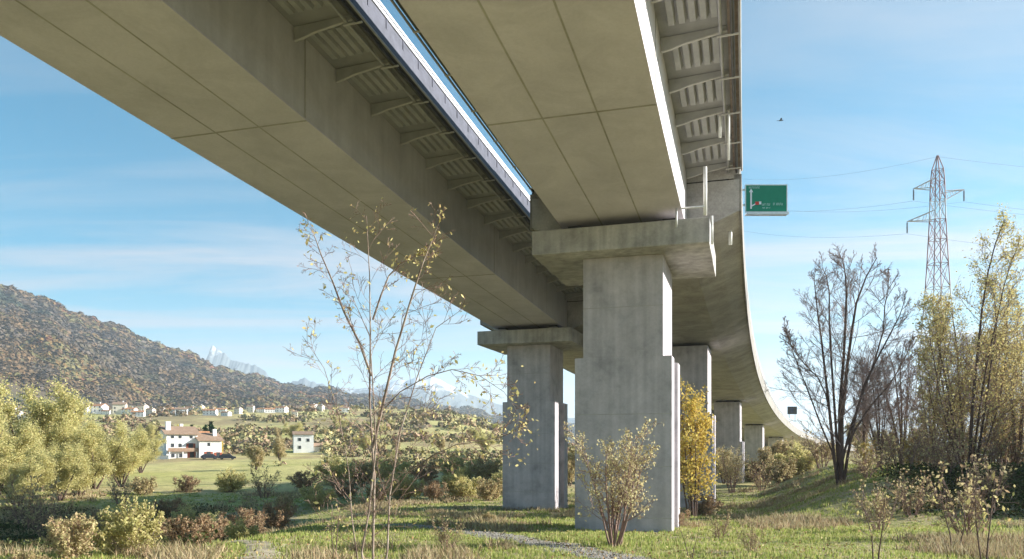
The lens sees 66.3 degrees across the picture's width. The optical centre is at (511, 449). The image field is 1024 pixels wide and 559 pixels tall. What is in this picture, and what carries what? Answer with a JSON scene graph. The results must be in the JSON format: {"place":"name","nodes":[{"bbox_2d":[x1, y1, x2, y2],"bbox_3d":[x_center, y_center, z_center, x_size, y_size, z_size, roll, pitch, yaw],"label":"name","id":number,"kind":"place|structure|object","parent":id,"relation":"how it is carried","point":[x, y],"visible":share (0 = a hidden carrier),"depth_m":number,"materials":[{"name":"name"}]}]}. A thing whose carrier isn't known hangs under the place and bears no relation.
{"place":"outdoors","nodes":[
{"label":"outdoors","id":0,"kind":"place"},
{"bbox_2d":[228,540,285,558],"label":"sandy track","id":1,"kind":"structure","parent":0,"point":[266,552],"depth_m":27.26,"materials":[{"name":"beige sand"}]},
{"bbox_2d":[206,345,325,387],"bbox_3d":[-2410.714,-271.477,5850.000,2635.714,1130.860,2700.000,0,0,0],"label":"rocky mountain","id":2,"kind":"structure","parent":0,"point":[216,357],"depth_m":6272.99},
{"bbox_2d":[325,523,650,558],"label":"path","id":3,"kind":"structure","parent":0,"point":[560,547],"depth_m":29.37,"materials":[{"name":"grey gravel"}]},
{"bbox_2d":[390,522,658,558],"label":"loose stones","id":4,"kind":"object","parent":3,"relation":"on","point":[576,551],"visible":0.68,"depth_m":29.16,"materials":[{"name":"grey gravel"}]},
{"bbox_2d":[0,284,977,447],"bbox_3d":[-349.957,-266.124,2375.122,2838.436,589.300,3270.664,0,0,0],"label":"wooded hillside","id":5,"kind":"structure","parent":0,"point":[55,322],"depth_m":1384.29,"materials":[{"name":"brown plant"}]},
{"bbox_2d":[0,409,1023,558],"bbox_3d":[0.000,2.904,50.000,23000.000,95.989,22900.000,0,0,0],"label":"ground","id":6,"kind":"structure","parent":0,"point":[164,472],"depth_m":99.75,"materials":[{"name":"green plant"}]},
{"bbox_2d":[0,407,22,474],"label":"willow tree","id":7,"kind":"object","parent":6,"relation":"on","point":[5,451],"visible":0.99,"depth_m":82.86,"materials":[{"name":"green plant"}]},
{"bbox_2d":[0,417,52,493],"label":"willow tree","id":8,"kind":"object","parent":6,"relation":"on","point":[29,436],"visible":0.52,"depth_m":90.81,"materials":[{"name":"green plant"}]},
{"bbox_2d":[6,549,51,558],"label":"pale bush","id":9,"kind":"object","parent":6,"relation":"on","point":[24,555],"visible":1,"depth_m":19.95,"materials":[{"name":"beige plant"}]},
{"bbox_2d":[0,451,60,509],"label":"willow tree","id":10,"kind":"object","parent":6,"relation":"on","point":[24,471],"visible":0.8,"depth_m":75.66,"materials":[{"name":"green plant"}]},
{"bbox_2d":[0,474,64,529],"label":"bare bush","id":11,"kind":"object","parent":6,"relation":"on","point":[23,498],"visible":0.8,"depth_m":62.04,"materials":[{"name":"beige plant"}]},
{"bbox_2d":[17,489,76,537],"bbox_3d":[-30.762,4.564,52.096,3.757,3.809,3.328,0,0,22],"label":"bare bush","id":12,"kind":"object","parent":6,"relation":"on","point":[68,510],"visible":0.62,"depth_m":52.16,"materials":[{"name":"beige plant"}]},
{"bbox_2d":[0,374,97,487],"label":"willow tree","id":13,"kind":"object","parent":6,"relation":"on","point":[47,414],"visible":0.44,"depth_m":101.07,"materials":[{"name":"green plant"}]},
{"bbox_2d":[21,438,94,500],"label":"willow tree","id":14,"kind":"object","parent":6,"relation":"on","point":[66,470],"visible":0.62,"depth_m":81.26,"materials":[{"name":"green plant"}]},
{"bbox_2d":[41,512,97,558],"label":"pale bush","id":15,"kind":"object","parent":6,"relation":"on","point":[67,538],"visible":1,"depth_m":23.74,"materials":[{"name":"beige plant"}]},
{"bbox_2d":[40,440,120,495],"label":"willow tree","id":16,"kind":"object","parent":6,"relation":"on","point":[89,478],"visible":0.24,"depth_m":88.01,"materials":[{"name":"green plant"}]},
{"bbox_2d":[46,412,141,488],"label":"willow tree","id":17,"kind":"object","parent":6,"relation":"on","point":[95,437],"visible":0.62,"depth_m":99.03,"materials":[{"name":"green plant"}]},
{"bbox_2d":[103,473,137,503],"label":"bare bush","id":18,"kind":"object","parent":6,"relation":"on","point":[114,490],"visible":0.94,"depth_m":79.56,"materials":[{"name":"beige plant"}]},
{"bbox_2d":[78,495,166,553],"bbox_3d":[-12.913,2.579,26.039,2.692,2.189,2.753,0,0,0],"label":"willow bush","id":19,"kind":"object","parent":6,"relation":"on","point":[126,527],"visible":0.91,"depth_m":25.84,"materials":[{"name":"green plant"}]},
{"bbox_2d":[0,501,256,552],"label":"bramble thicket","id":20,"kind":"object","parent":6,"relation":"on","point":[26,536],"visible":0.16,"depth_m":52.49,"materials":[{"name":"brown plant"}]},
{"bbox_2d":[102,426,155,486],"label":"willow tree","id":21,"kind":"object","parent":6,"relation":"on","point":[142,444],"visible":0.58,"depth_m":107.32,"materials":[{"name":"green plant"}]},
{"bbox_2d":[128,475,157,494],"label":"pale bush","id":22,"kind":"object","parent":6,"relation":"on","point":[144,485],"visible":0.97,"depth_m":91.61,"materials":[{"name":"beige plant"}]},
{"bbox_2d":[117,429,170,472],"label":"willow tree","id":23,"kind":"object","parent":6,"relation":"on","point":[157,445],"visible":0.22,"depth_m":140.87,"materials":[{"name":"green plant"}]},
{"bbox_2d":[148,497,187,519],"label":"russet bush","id":24,"kind":"object","parent":6,"relation":"on","point":[162,505],"visible":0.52,"depth_m":69.47,"materials":[{"name":"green plant"}]},
{"bbox_2d":[173,475,200,492],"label":"russet bush","id":25,"kind":"object","parent":6,"relation":"on","point":[188,483],"visible":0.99,"depth_m":95.88,"materials":[{"name":"brown plant"}]},
{"bbox_2d":[154,421,223,458],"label":"farmhouse","id":26,"kind":"object","parent":6,"relation":"on","point":[189,441],"visible":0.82,"depth_m":207.65,"materials":[{"name":"paint"}]},
{"bbox_2d":[168,501,210,528],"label":"willow bush","id":27,"kind":"object","parent":6,"relation":"on","point":[189,513],"visible":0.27,"depth_m":63.19,"materials":[{"name":"green plant"}]},
{"bbox_2d":[158,513,222,544],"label":"russet bush","id":28,"kind":"object","parent":6,"relation":"on","point":[193,529],"visible":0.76,"depth_m":30.69,"materials":[{"name":"brown plant"}]},
{"bbox_2d":[200,515,235,543],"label":"russet bush","id":29,"kind":"object","parent":6,"relation":"on","point":[222,523],"visible":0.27,"depth_m":44.02,"materials":[{"name":"brown plant"}]},
{"bbox_2d":[213,466,249,491],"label":"willow bush","id":30,"kind":"object","parent":6,"relation":"on","point":[226,482],"visible":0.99,"depth_m":99.15,"materials":[{"name":"green plant"}]},
{"bbox_2d":[222,516,259,539],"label":"willow bush","id":31,"kind":"object","parent":6,"relation":"on","point":[241,529],"visible":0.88,"depth_m":35.63,"materials":[{"name":"green plant"}]},
{"bbox_2d":[218,505,268,526],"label":"russet bush","id":32,"kind":"object","parent":6,"relation":"on","point":[248,513],"visible":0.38,"depth_m":60.10,"materials":[{"name":"brown plant"}]},
{"bbox_2d":[244,444,264,469],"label":"autumn tree","id":33,"kind":"object","parent":6,"relation":"on","point":[256,456],"visible":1,"depth_m":149.89,"materials":[{"name":"beige plant"}]},
{"bbox_2d":[242,463,281,497],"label":"bare bush","id":34,"kind":"object","parent":6,"relation":"on","point":[258,486],"visible":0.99,"depth_m":83.49,"materials":[{"name":"green plant"}]},
{"bbox_2d":[251,501,298,527],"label":"russet bush","id":35,"kind":"object","parent":6,"relation":"on","point":[277,519],"visible":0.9,"depth_m":65.32,"materials":[{"name":"brown plant"}]},
{"bbox_2d":[272,437,287,460],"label":"autumn tree","id":36,"kind":"object","parent":6,"relation":"on","point":[279,450],"visible":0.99,"depth_m":189.31,"materials":[{"name":"beige plant"}]},
{"bbox_2d":[273,494,294,513],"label":"pale bush","id":37,"kind":"object","parent":6,"relation":"on","point":[285,499],"visible":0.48,"depth_m":73.73,"materials":[{"name":"green plant"}]},
{"bbox_2d":[287,470,319,489],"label":"bush","id":38,"kind":"object","parent":6,"relation":"on","point":[300,482],"visible":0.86,"depth_m":101.19,"materials":[{"name":"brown plant"}]},
{"bbox_2d":[292,431,322,452],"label":"cottage","id":39,"kind":"structure","parent":6,"relation":"on","point":[303,441],"depth_m":251.18,"materials":[{"name":"paint"}]},
{"bbox_2d":[296,479,337,506],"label":"willow bush","id":40,"kind":"object","parent":6,"relation":"on","point":[309,494],"visible":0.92,"depth_m":77.42,"materials":[{"name":"green plant"}]},
{"bbox_2d":[310,453,359,484],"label":"willow bush","id":41,"kind":"object","parent":6,"relation":"on","point":[340,470],"visible":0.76,"depth_m":111.52,"materials":[{"name":"green plant"}]},
{"bbox_2d":[329,477,364,498],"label":"russet bush","id":42,"kind":"object","parent":6,"relation":"on","point":[346,490],"visible":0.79,"depth_m":83.96,"materials":[{"name":"brown plant"}]},
{"bbox_2d":[345,460,381,483],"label":"pale bush","id":43,"kind":"object","parent":6,"relation":"on","point":[366,466],"visible":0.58,"depth_m":115.34,"materials":[{"name":"green plant"}]},
{"bbox_2d":[370,449,411,481],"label":"willow bush","id":44,"kind":"object","parent":6,"relation":"on","point":[385,465],"visible":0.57,"depth_m":118.79,"materials":[{"name":"green plant"}]},
{"bbox_2d":[385,467,426,498],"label":"willow bush","id":45,"kind":"object","parent":6,"relation":"on","point":[408,481],"visible":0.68,"depth_m":84.91,"materials":[{"name":"green plant"}]},
{"bbox_2d":[282,197,539,558],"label":"young tree","id":46,"kind":"object","parent":6,"relation":"on","point":[373,442],"visible":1,"depth_m":14.94,"materials":[{"name":"brown plant"}]},
{"bbox_2d":[407,460,439,483],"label":"russet bush","id":47,"kind":"object","parent":6,"relation":"on","point":[427,478],"visible":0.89,"depth_m":117.09,"materials":[{"name":"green plant"}]},
{"bbox_2d":[414,479,449,500],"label":"russet bush","id":48,"kind":"object","parent":6,"relation":"on","point":[434,490],"visible":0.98,"depth_m":83.27,"materials":[{"name":"brown plant"}]},
{"bbox_2d":[424,515,465,549],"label":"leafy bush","id":49,"kind":"object","parent":6,"relation":"on","point":[441,538],"visible":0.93,"depth_m":26.88,"materials":[{"name":"beige plant"}]},
{"bbox_2d":[437,448,478,480],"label":"willow bush","id":50,"kind":"object","parent":6,"relation":"on","point":[460,461],"visible":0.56,"depth_m":121.96,"materials":[{"name":"green plant"}]},
{"bbox_2d":[439,466,481,496],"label":"willow bush","id":51,"kind":"object","parent":6,"relation":"on","point":[457,486],"visible":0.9,"depth_m":86.76,"materials":[{"name":"green plant"}]},
{"bbox_2d":[4,402,951,466],"bbox_3d":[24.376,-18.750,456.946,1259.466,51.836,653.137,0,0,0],"label":"valley scrub","id":52,"kind":"object","parent":6,"relation":"on","point":[252,432],"visible":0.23,"depth_m":397.32,"materials":[{"name":"green plant"}]},
{"bbox_2d":[469,457,501,480],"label":"bush","id":53,"kind":"object","parent":6,"relation":"on","point":[485,470],"visible":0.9,"depth_m":121.12,"materials":[{"name":"green plant"}]},
{"bbox_2d":[474,477,502,500],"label":"pale bush","id":54,"kind":"object","parent":6,"relation":"on","point":[486,489],"visible":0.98,"depth_m":83.44,"materials":[{"name":"beige plant"}]},
{"bbox_2d":[0,462,1023,558],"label":"grass","id":55,"kind":"structure","parent":6,"relation":"on","point":[834,535],"depth_m":33.56,"materials":[{"name":"green plant"}]},
{"bbox_2d":[0,460,1023,558],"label":"dry brush","id":56,"kind":"object","parent":6,"relation":"on","point":[939,540],"visible":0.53,"depth_m":39.56,"materials":[{"name":"brown plant"}]},
{"bbox_2d":[4,470,1023,558],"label":"fallen leaves","id":57,"kind":"object","parent":6,"relation":"on","point":[511,547],"visible":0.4,"depth_m":29.34,"materials":[{"name":"brown plant"}]},
{"bbox_2d":[477,325,582,509],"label":"viaduct pier","id":58,"kind":"structure","parent":6,"relation":"on","point":[539,478],"depth_m":68.14,"materials":[{"name":"concrete"}]},
{"bbox_2d":[0,0,582,329],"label":"viaduct deck","id":59,"kind":"structure","parent":58,"relation":"on","point":[325,114],"depth_m":31.27,"materials":[{"name":"concrete"}]},
{"bbox_2d":[480,295,767,445],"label":"viaduct deck","id":60,"kind":"structure","parent":58,"relation":"on","point":[575,313],"depth_m":69.46,"materials":[{"name":"concrete"}]},
{"bbox_2d":[563,417,663,546],"bbox_3d":[3.696,1.263,29.166,3.703,5.029,3.533,0,0,0],"label":"leafy bush","id":61,"kind":"object","parent":6,"relation":"on","point":[625,491],"visible":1,"depth_m":28.97,"materials":[{"name":"yellow plant"}]},
{"bbox_2d":[532,166,715,531],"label":"viaduct pier","id":62,"kind":"structure","parent":6,"relation":"on","point":[627,372],"depth_m":38.21,"materials":[{"name":"concrete"}]},
{"bbox_2d":[390,0,742,228],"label":"viaduct deck","id":63,"kind":"structure","parent":62,"relation":"on","point":[590,113],"depth_m":26.95,"materials":[{"name":"concrete"}]},
{"bbox_2d":[530,167,854,452],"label":"viaduct deck","id":64,"kind":"structure","parent":62,"relation":"on","point":[713,314],"depth_m":59.15,"materials":[{"name":"concrete"}]},
{"bbox_2d":[742,184,788,215],"bbox_3d":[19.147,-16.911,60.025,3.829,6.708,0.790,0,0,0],"label":"motorway sign","id":65,"kind":"object","parent":64,"relation":"on","point":[766,199],"visible":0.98,"depth_m":59.94,"materials":[{"name":"green metal"}]},
{"bbox_2d":[672,345,715,507],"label":"viaduct pier","id":66,"kind":"structure","parent":6,"relation":"on","point":[694,362],"depth_m":71.16,"materials":[{"name":"concrete"}]},
{"bbox_2d":[680,375,719,516],"bbox_3d":[12.197,-0.105,54.113,4.524,9.873,3.915,0,0,-40],"label":"yellow tree","id":67,"kind":"object","parent":6,"relation":"on","point":[694,443],"visible":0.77,"depth_m":53.83,"materials":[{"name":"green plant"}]},
{"bbox_2d":[687,493,723,516],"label":"russet bush","id":68,"kind":"object","parent":6,"relation":"on","point":[706,507],"visible":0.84,"depth_m":57.74,"materials":[{"name":"brown plant"}]},
{"bbox_2d":[703,508,735,537],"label":"bare bush","id":69,"kind":"object","parent":6,"relation":"on","point":[724,526],"visible":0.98,"depth_m":33.06,"materials":[{"name":"beige plant"}]},
{"bbox_2d":[716,447,734,483],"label":"autumn tree","id":70,"kind":"object","parent":6,"relation":"on","point":[718,466],"visible":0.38,"depth_m":114.67,"materials":[{"name":"beige plant"}]},
{"bbox_2d":[714,401,744,482],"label":"viaduct pier","id":71,"kind":"structure","parent":6,"relation":"on","point":[728,415],"depth_m":122.21,"materials":[{"name":"concrete"}]},
{"bbox_2d":[716,443,748,492],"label":"leafy bush","id":72,"kind":"object","parent":6,"relation":"on","point":[731,476],"visible":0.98,"depth_m":95.44,"materials":[{"name":"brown plant"}]},
{"bbox_2d":[735,521,766,551],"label":"bare bush","id":73,"kind":"object","parent":6,"relation":"on","point":[752,544],"visible":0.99,"depth_m":26.05,"materials":[{"name":"beige plant"}]},
{"bbox_2d":[744,424,763,463],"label":"viaduct pier","id":74,"kind":"structure","parent":6,"relation":"on","point":[754,438],"depth_m":173.67,"materials":[{"name":"concrete"}]},
{"bbox_2d":[744,458,777,490],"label":"bare bush","id":75,"kind":"object","parent":6,"relation":"on","point":[757,478],"visible":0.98,"depth_m":96.69,"materials":[{"name":"beige plant"}]},
{"bbox_2d":[756,445,774,480],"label":"autumn tree","id":76,"kind":"object","parent":6,"relation":"on","point":[765,455],"visible":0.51,"depth_m":127.23,"materials":[{"name":"beige plant"}]},
{"bbox_2d":[763,457,797,483],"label":"pale bush","id":77,"kind":"object","parent":6,"relation":"on","point":[785,469],"visible":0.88,"depth_m":105.91,"materials":[{"name":"beige plant"}]},
{"bbox_2d":[769,440,793,462],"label":"autumn tree","id":78,"kind":"object","parent":6,"relation":"on","point":[780,447],"visible":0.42,"depth_m":130.99,"materials":[{"name":"yellow plant"}]},
{"bbox_2d":[773,441,824,475],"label":"willow bush","id":79,"kind":"object","parent":6,"relation":"on","point":[802,464],"visible":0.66,"depth_m":108.91,"materials":[{"name":"yellow plant"}]},
{"bbox_2d":[795,428,835,468],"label":"bare bush","id":80,"kind":"object","parent":6,"relation":"on","point":[822,454],"visible":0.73,"depth_m":101.36,"materials":[{"name":"beige plant"}]},
{"bbox_2d":[762,243,920,483],"bbox_3d":[25.291,-6.473,59.581,11.919,19.214,7.100,0,0,0],"label":"bare tree","id":81,"kind":"object","parent":6,"relation":"on","point":[840,468],"visible":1,"depth_m":59.94,"materials":[{"name":"brown plant"}]},
{"bbox_2d":[836,344,879,458],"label":"bare tree","id":82,"kind":"object","parent":6,"relation":"on","point":[863,437],"visible":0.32,"depth_m":95.07,"materials":[{"name":"brown plant"}]},
{"bbox_2d":[844,422,871,456],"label":"autumn tree","id":83,"kind":"object","parent":6,"relation":"on","point":[855,439],"visible":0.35,"depth_m":149.54,"materials":[{"name":"beige plant"}]},
{"bbox_2d":[847,441,887,478],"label":"bare bush","id":84,"kind":"object","parent":6,"relation":"on","point":[861,467],"visible":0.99,"depth_m":55.85,"materials":[{"name":"beige plant"}]},
{"bbox_2d":[848,492,895,558],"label":"sapling tree","id":85,"kind":"object","parent":6,"relation":"on","point":[866,526],"visible":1,"depth_m":21.91,"materials":[{"name":"brown plant"}]},
{"bbox_2d":[847,356,908,466],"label":"bare tree","id":86,"kind":"object","parent":6,"relation":"on","point":[878,420],"visible":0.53,"depth_m":77.71,"materials":[{"name":"brown plant"}]},
{"bbox_2d":[849,479,906,530],"bbox_3d":[16.862,2.645,36.054,2.505,2.540,2.218,0,0,-20],"label":"bare bush","id":87,"kind":"object","parent":6,"relation":"on","point":[877,506],"visible":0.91,"depth_m":36.09,"materials":[{"name":"beige plant"}]},
{"bbox_2d":[869,437,903,470],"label":"bare bush","id":88,"kind":"object","parent":6,"relation":"on","point":[880,459],"visible":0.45,"depth_m":65.69,"materials":[{"name":"beige plant"}]},
{"bbox_2d":[868,340,937,463],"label":"bare tree","id":89,"kind":"object","parent":6,"relation":"on","point":[909,393],"visible":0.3,"depth_m":83.49,"materials":[{"name":"brown plant"}]},
{"bbox_2d":[871,418,936,470],"bbox_3d":[30.032,-0.106,60.116,4.654,4.718,4.122,0,0,29],"label":"bare bush","id":90,"kind":"object","parent":6,"relation":"on","point":[917,447],"visible":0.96,"depth_m":60.13,"materials":[{"name":"beige plant"}]},
{"bbox_2d":[883,468,936,515],"bbox_3d":[22.458,2.504,44.074,2.881,2.921,2.551,0,0,20],"label":"bare bush","id":91,"kind":"object","parent":6,"relation":"on","point":[911,499],"visible":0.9,"depth_m":44.10,"materials":[{"name":"beige plant"}]},
{"bbox_2d":[906,155,965,459],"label":"lattice pylon","id":92,"kind":"object","parent":6,"relation":"on","point":[935,218],"visible":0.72,"depth_m":127.80,"materials":[{"name":"metal"}]},
{"bbox_2d":[904,416,968,468],"bbox_3d":[33.324,-0.210,61.906,4.210,4.819,4.753,0,0,-36],"label":"bare bush","id":93,"kind":"object","parent":6,"relation":"on","point":[958,432],"visible":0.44,"depth_m":61.55,"materials":[{"name":"beige plant"}]},
{"bbox_2d":[890,334,984,461],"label":"bare tree","id":94,"kind":"object","parent":6,"relation":"on","point":[911,405],"visible":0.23,"depth_m":74.89,"materials":[{"name":"brown plant"}]},
{"bbox_2d":[911,431,968,473],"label":"bare bush","id":95,"kind":"object","parent":6,"relation":"on","point":[936,458],"visible":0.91,"depth_m":51.73,"materials":[{"name":"beige plant"}]},
{"bbox_2d":[869,461,1023,519],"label":"brambles","id":96,"kind":"object","parent":6,"relation":"on","point":[955,474],"visible":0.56,"depth_m":48.74,"materials":[{"name":"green plant"}]},
{"bbox_2d":[918,357,981,462],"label":"poplar tree","id":97,"kind":"object","parent":6,"relation":"on","point":[925,398],"visible":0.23,"depth_m":67.84,"materials":[{"name":"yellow plant"}]},
{"bbox_2d":[929,476,982,545],"bbox_3d":[15.325,2.289,27.018,1.620,2.823,1.032,0,0,41],"label":"sapling tree","id":98,"kind":"object","parent":6,"relation":"on","point":[939,487],"visible":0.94,"depth_m":26.95,"materials":[{"name":"brown plant"}]},
{"bbox_2d":[906,292,1011,462],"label":"poplar tree","id":99,"kind":"object","parent":6,"relation":"on","point":[942,383],"visible":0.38,"depth_m":65.96,"materials":[{"name":"yellow plant"}]},
{"bbox_2d":[906,203,1023,466],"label":"poplar tree","id":100,"kind":"object","parent":6,"relation":"on","point":[987,281],"visible":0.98,"depth_m":61.55,"materials":[{"name":"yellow plant"}]},
{"bbox_2d":[920,461,1015,534],"bbox_3d":[18.086,2.172,31.078,3.382,3.428,2.995,0,0,-13],"label":"bare bush","id":101,"kind":"object","parent":6,"relation":"on","point":[967,491],"visible":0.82,"depth_m":31.14,"materials":[{"name":"beige plant"}]},
{"bbox_2d":[963,460,1018,558],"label":"sapling tree","id":102,"kind":"object","parent":6,"relation":"on","point":[984,514],"visible":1,"depth_m":19.97,"materials":[{"name":"brown plant"}]},
{"bbox_2d":[960,418,1023,466],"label":"bare bush","id":103,"kind":"object","parent":6,"relation":"on","point":[994,450],"visible":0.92,"depth_m":60.79,"materials":[{"name":"beige plant"}]},
{"bbox_2d":[967,454,1017,499],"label":"bare bush","id":104,"kind":"object","parent":6,"relation":"on","point":[987,481],"visible":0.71,"depth_m":46.94,"materials":[{"name":"beige plant"}]},
{"bbox_2d":[961,276,1023,464],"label":"poplar tree","id":105,"kind":"object","parent":6,"relation":"on","point":[1016,306],"visible":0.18,"depth_m":70.51,"materials":[{"name":"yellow plant"}]},
{"bbox_2d":[968,316,1023,462],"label":"poplar tree","id":106,"kind":"object","parent":6,"relation":"on","point":[1020,432],"visible":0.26,"depth_m":65.47,"materials":[{"name":"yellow plant"}]},
{"bbox_2d":[0,0,1023,434],"label":"sky","id":107,"kind":"structure","parent":0,"point":[104,215],"materials":[{"name":"blue"}]},
{"bbox_2d":[340,377,985,440],"bbox_3d":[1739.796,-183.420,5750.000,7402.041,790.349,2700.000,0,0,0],"label":"snowy mountains","id":108,"kind":"structure","parent":0,"point":[458,399],"depth_m":6084.97,"materials":[{"name":"white snow"}]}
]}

